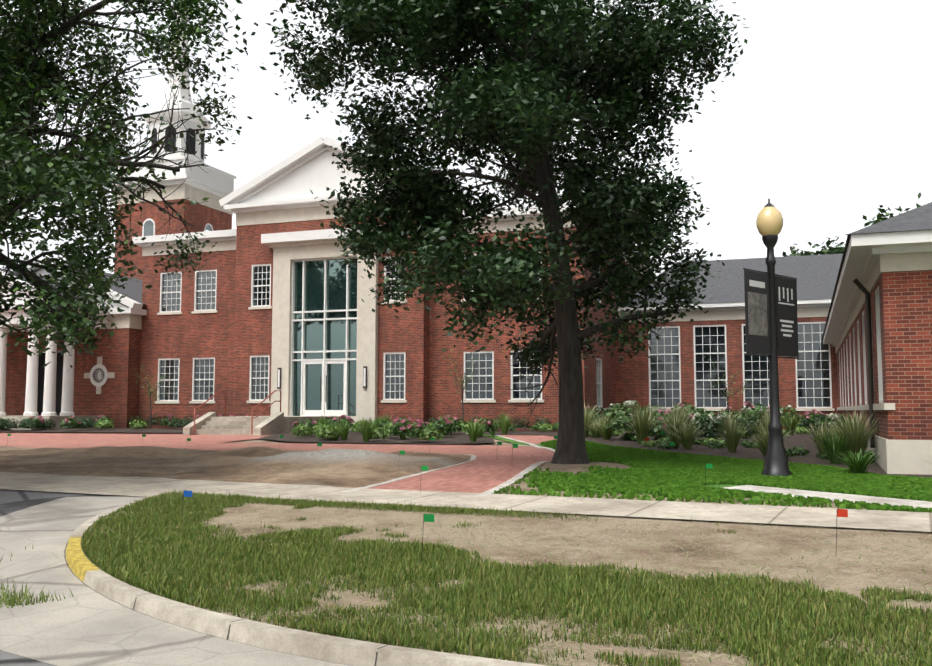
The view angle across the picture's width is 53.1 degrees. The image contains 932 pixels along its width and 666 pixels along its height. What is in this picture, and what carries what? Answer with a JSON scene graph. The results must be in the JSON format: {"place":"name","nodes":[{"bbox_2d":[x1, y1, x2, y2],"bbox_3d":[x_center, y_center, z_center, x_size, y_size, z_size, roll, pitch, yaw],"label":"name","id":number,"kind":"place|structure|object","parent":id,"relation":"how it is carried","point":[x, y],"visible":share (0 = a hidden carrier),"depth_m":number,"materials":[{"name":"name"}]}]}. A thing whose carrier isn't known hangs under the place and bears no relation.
{"place":"outdoors","nodes":[
{"label":"outdoors","id":0,"kind":"place"},
{"bbox_2d":[0,650,56,665],"bbox_3d":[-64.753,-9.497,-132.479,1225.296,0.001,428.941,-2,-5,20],"label":"road","id":1,"kind":"structure","parent":0,"point":[8,659],"depth_m":5.70,"materials":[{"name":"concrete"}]},
{"bbox_2d":[0,546,73,607],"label":"gutter weeds","id":2,"kind":"object","parent":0,"point":[5,597],"depth_m":7.37,"materials":[{"name":"green plant"}]},
{"bbox_2d":[37,126,203,414],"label":"dark building openings","id":3,"kind":"object","parent":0,"point":[60,358],"visible":0.4,"depth_m":44.61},
{"bbox_2d":[0,0,255,384],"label":"tree","id":4,"kind":"object","parent":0,"point":[78,173],"depth_m":16.87,"materials":[{"name":"green plant"}]},
{"bbox_2d":[0,497,348,665],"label":"road","id":5,"kind":"structure","parent":0,"point":[85,625],"depth_m":6.71,"materials":[{"name":"grey concrete"}]},
{"bbox_2d":[0,490,350,665],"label":"gutter seam","id":6,"kind":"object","parent":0,"point":[12,501],"depth_m":13.54,"materials":[{"name":"concrete"}]},
{"bbox_2d":[0,446,475,487],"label":"construction soil","id":7,"kind":"structure","parent":0,"point":[348,468],"depth_m":18.11,"materials":[{"name":"brown soil"}]},
{"bbox_2d":[0,432,931,533],"bbox_3d":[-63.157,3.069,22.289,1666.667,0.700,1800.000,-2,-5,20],"label":"ground","id":8,"kind":"structure","parent":0,"point":[505,443],"depth_m":14.81,"materials":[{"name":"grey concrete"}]},
{"bbox_2d":[0,428,182,432],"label":"bed mulch","id":9,"kind":"object","parent":8,"relation":"on","point":[160,430],"visible":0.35,"depth_m":38.20,"materials":[{"name":"brown soil"}]},
{"bbox_2d":[131,365,173,428],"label":"young tree","id":10,"kind":"object","parent":9,"relation":"on","point":[151,386],"depth_m":40.15,"materials":[{"name":"plant"}]},
{"bbox_2d":[0,433,268,442],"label":"forecourt paving","id":11,"kind":"structure","parent":8,"relation":"on","point":[113,437],"depth_m":32.17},
{"bbox_2d":[0,472,332,497],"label":"sidewalk apron","id":12,"kind":"object","parent":8,"relation":"on","point":[139,486],"visible":0.67,"depth_m":15.07,"materials":[{"name":"grey concrete"}]},
{"bbox_2d":[0,412,338,435],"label":"concrete steps","id":13,"kind":"structure","parent":8,"relation":"on","point":[209,423],"depth_m":34.15,"materials":[{"name":"beige concrete"}]},
{"bbox_2d":[194,390,280,433],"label":"handrails","id":14,"kind":"object","parent":13,"relation":"on","point":[252,418],"visible":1,"depth_m":34.07,"materials":[{"name":"brown metal"}]},
{"bbox_2d":[0,440,510,453],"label":"paving band","id":15,"kind":"object","parent":8,"relation":"on","point":[440,449],"visible":0.75,"depth_m":26.22,"materials":[{"name":"red brick"}]},
{"bbox_2d":[70,497,546,665],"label":"kerb","id":16,"kind":"structure","parent":8,"relation":"on","point":[335,649],"depth_m":6.00,"materials":[{"name":"concrete"}]},
{"bbox_2d":[66,537,99,581],"bbox_3d":[-3.731,2.184,8.962,0.214,0.186,2.088,2,-5,-27],"label":"yellow kerb paint","id":17,"kind":"object","parent":16,"relation":"on","point":[80,564],"visible":0.71,"depth_m":8.65,"materials":[{"name":"yellow paint"}]},
{"bbox_2d":[133,593,386,665],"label":"kerb joints","id":18,"kind":"object","parent":16,"relation":"on","point":[242,619],"visible":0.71,"depth_m":6.19,"materials":[{"name":"grey concrete"}]},
{"bbox_2d":[258,430,494,443],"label":"bed mulch","id":19,"kind":"object","parent":8,"relation":"on","point":[450,438],"visible":0.44,"depth_m":28.69,"materials":[{"name":"brown soil"}]},
{"bbox_2d":[342,454,475,491],"bbox_3d":[-0.646,2.596,17.770,0.624,0.185,8.161,-1,-5,13],"label":"path edging","id":20,"kind":"object","parent":8,"relation":"on","point":[473,457],"visible":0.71,"depth_m":15.81,"materials":[{"name":"concrete"}]},
{"bbox_2d":[8,431,847,521],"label":"marker flags","id":21,"kind":"object","parent":8,"relation":"on","point":[840,513],"visible":0.98,"depth_m":13.38},
{"bbox_2d":[368,446,553,492],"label":"brick walkway","id":22,"kind":"structure","parent":8,"relation":"on","point":[484,471],"depth_m":16.19,"materials":[{"name":"red brick"}]},
{"bbox_2d":[0,1,931,415],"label":"white trim","id":23,"kind":"structure","parent":8,"relation":"on","point":[298,179],"depth_m":40.17,"materials":[{"name":"white paint"}]},
{"bbox_2d":[94,220,829,406],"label":"window glass","id":24,"kind":"object","parent":23,"relation":"in","point":[808,332],"visible":0.44,"depth_m":40.50,"materials":[{"name":"glass"}]},
{"bbox_2d":[463,432,542,447],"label":"curb","id":25,"kind":"structure","parent":8,"relation":"on","point":[534,445],"depth_m":27.03,"materials":[{"name":"concrete"}]},
{"bbox_2d":[80,501,931,665],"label":"bare dirt patch","id":26,"kind":"object","parent":8,"relation":"on","point":[855,575],"visible":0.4,"depth_m":8.71,"materials":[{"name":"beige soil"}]},
{"bbox_2d":[7,436,836,552],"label":"survey flag wires","id":27,"kind":"object","parent":26,"relation":"on","point":[512,453],"visible":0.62,"depth_m":10.58,"materials":[{"name":"grey metal"}]},
{"bbox_2d":[82,489,931,665],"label":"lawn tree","id":28,"kind":"object","parent":26,"relation":"on","point":[787,613],"visible":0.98,"depth_m":6.83,"materials":[{"name":"green plant"}]},
{"bbox_2d":[456,431,557,434],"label":"bed mulch","id":29,"kind":"object","parent":8,"relation":"on","point":[530,432],"visible":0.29,"depth_m":34.23,"materials":[{"name":"brown soil"}]},
{"bbox_2d":[443,350,477,422],"bbox_3d":[-0.102,2.190,35.552,1.754,3.198,1.618,-2,-5,20],"label":"young tree","id":30,"kind":"object","parent":29,"relation":"on","point":[460,374],"depth_m":35.64,"materials":[{"name":"plant"}]},
{"bbox_2d":[0,400,931,473],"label":"shrubs","id":31,"kind":"object","parent":29,"relation":"in","point":[840,438],"visible":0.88,"depth_m":26.88,"materials":[{"name":"green plant"}]},
{"bbox_2d":[704,355,753,416],"bbox_3d":[9.841,2.273,34.797,1.790,2.907,1.897,-2,-5,20],"label":"young tree","id":32,"kind":"object","parent":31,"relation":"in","point":[728,382],"depth_m":34.85,"materials":[{"name":"plant"}]},
{"bbox_2d":[475,445,554,495],"bbox_3d":[1.378,2.664,19.148,1.317,0.267,12.218,0,-5,6],"label":"path edging","id":33,"kind":"object","parent":8,"relation":"on","point":[515,478],"depth_m":15.19,"materials":[{"name":"concrete"}]},
{"bbox_2d":[782,234,847,256],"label":"tree","id":34,"kind":"object","parent":8,"relation":"on","point":[836,249],"depth_m":64.98,"materials":[{"name":"green plant"}]},
{"bbox_2d":[0,0,931,352],"label":"sky","id":35,"kind":"structure","parent":0,"point":[824,115],"materials":[{"name":"white"}]},
{"bbox_2d":[5,199,931,439],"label":"brick walls","id":36,"kind":"structure","parent":0,"point":[233,334],"depth_m":40.35,"materials":[{"name":"red brick"}]},
{"bbox_2d":[0,199,931,338],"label":"building roofs","id":37,"kind":"structure","parent":36,"relation":"on","point":[817,276],"depth_m":42.00,"materials":[{"name":"grey"}]},
{"bbox_2d":[7,184,931,474],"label":"stone trim","id":38,"kind":"structure","parent":36,"relation":"attached to","point":[905,456],"depth_m":39.50,"materials":[{"name":"beige stone"}]},
{"bbox_2d":[293,258,356,415],"bbox_3d":[-5.938,0.158,39.503,3.200,6.700,0.001,-2,-5,20],"label":"glass entrance","id":39,"kind":"object","parent":38,"relation":"in","point":[336,299],"depth_m":39.53,"materials":[{"name":"glass"}]},
{"bbox_2d":[277,278,877,447],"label":"bronze building fittings","id":40,"kind":"object","parent":36,"relation":"attached to","point":[861,287],"visible":0.94,"depth_m":18.51,"materials":[{"name":"brown metal"}]},
{"bbox_2d":[495,434,556,443],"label":"brick walkway","id":41,"kind":"structure","parent":0,"point":[535,439],"depth_m":28.87,"materials":[{"name":"red brick"}]},
{"bbox_2d":[250,487,931,531],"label":"sidewalk","id":42,"kind":"structure","parent":0,"point":[875,519],"depth_m":11.62,"materials":[{"name":"grey concrete"}]},
{"bbox_2d":[483,434,931,512],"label":"lawn","id":43,"kind":"structure","parent":0,"point":[573,468],"depth_m":14.81,"materials":[{"name":"green plant"}]},
{"bbox_2d":[243,0,747,463],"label":"tree","id":44,"kind":"object","parent":43,"relation":"on","point":[606,186],"depth_m":16.52,"materials":[{"name":"green plant"}]},
{"bbox_2d":[549,430,931,477],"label":"bed mulch","id":45,"kind":"object","parent":43,"relation":"on","point":[798,440],"visible":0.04,"depth_m":22.31,"materials":[{"name":"brown soil"}]},
{"bbox_2d":[743,199,799,476],"bbox_3d":[5.157,0.054,15.665,0.829,4.720,1.530,-2,-5,20],"label":"street lamp post","id":46,"kind":"object","parent":43,"relation":"on","point":[776,462],"visible":0.96,"depth_m":15.53,"materials":[{"name":"black metal"}]},
{"bbox_2d":[744,270,770,354],"bbox_3d":[4.812,-0.330,15.384,0.359,1.360,0.666,-2,-5,20],"label":"banner","id":47,"kind":"object","parent":46,"relation":"attached to","point":[757,344],"visible":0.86,"depth_m":15.35,"materials":[{"name":"black fabric"}]},
{"bbox_2d":[748,292,767,335],"bbox_3d":[4.812,-0.310,15.382,0.590,0.700,0.013,4,-6,-42],"label":"banner panel","id":48,"kind":"object","parent":46,"relation":"attached to","point":[757,314],"visible":0.89,"depth_m":15.37,"materials":[{"name":"grey fabric"}]},
{"bbox_2d":[756,207,782,235],"bbox_3d":[5.157,-1.884,15.826,0.440,0.490,0.440,-2,-5,20],"label":"lamp globe","id":49,"kind":"object","parent":46,"relation":"attached to","point":[769,220],"visible":0.92,"depth_m":15.67,"materials":[{"name":"yellow glass"}]},
{"bbox_2d":[775,276,798,356],"bbox_3d":[5.502,-0.279,16.005,0.750,1.360,0.008,4,-6,-42],"label":"sign","id":50,"kind":"object","parent":46,"relation":"attached to","point":[787,346],"visible":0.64,"depth_m":16.01,"materials":[{"name":"black"}]},
{"bbox_2d":[749,280,793,336],"bbox_3d":[5.171,-0.398,15.716,0.688,0.870,1.278,-2,-5,20],"label":"banner lettering","id":51,"kind":"object","parent":50,"relation":"attached to","point":[753,283],"visible":0.83,"depth_m":15.93},
{"bbox_2d":[724,485,931,509],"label":"walkway","id":52,"kind":"structure","parent":0,"point":[869,499],"depth_m":12.62,"materials":[{"name":"concrete"}]},
{"bbox_2d":[863,193,920,226],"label":"tree","id":53,"kind":"object","parent":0,"point":[882,217],"visible":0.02,"depth_m":58.71,"materials":[{"name":"green plant"}]}
]}

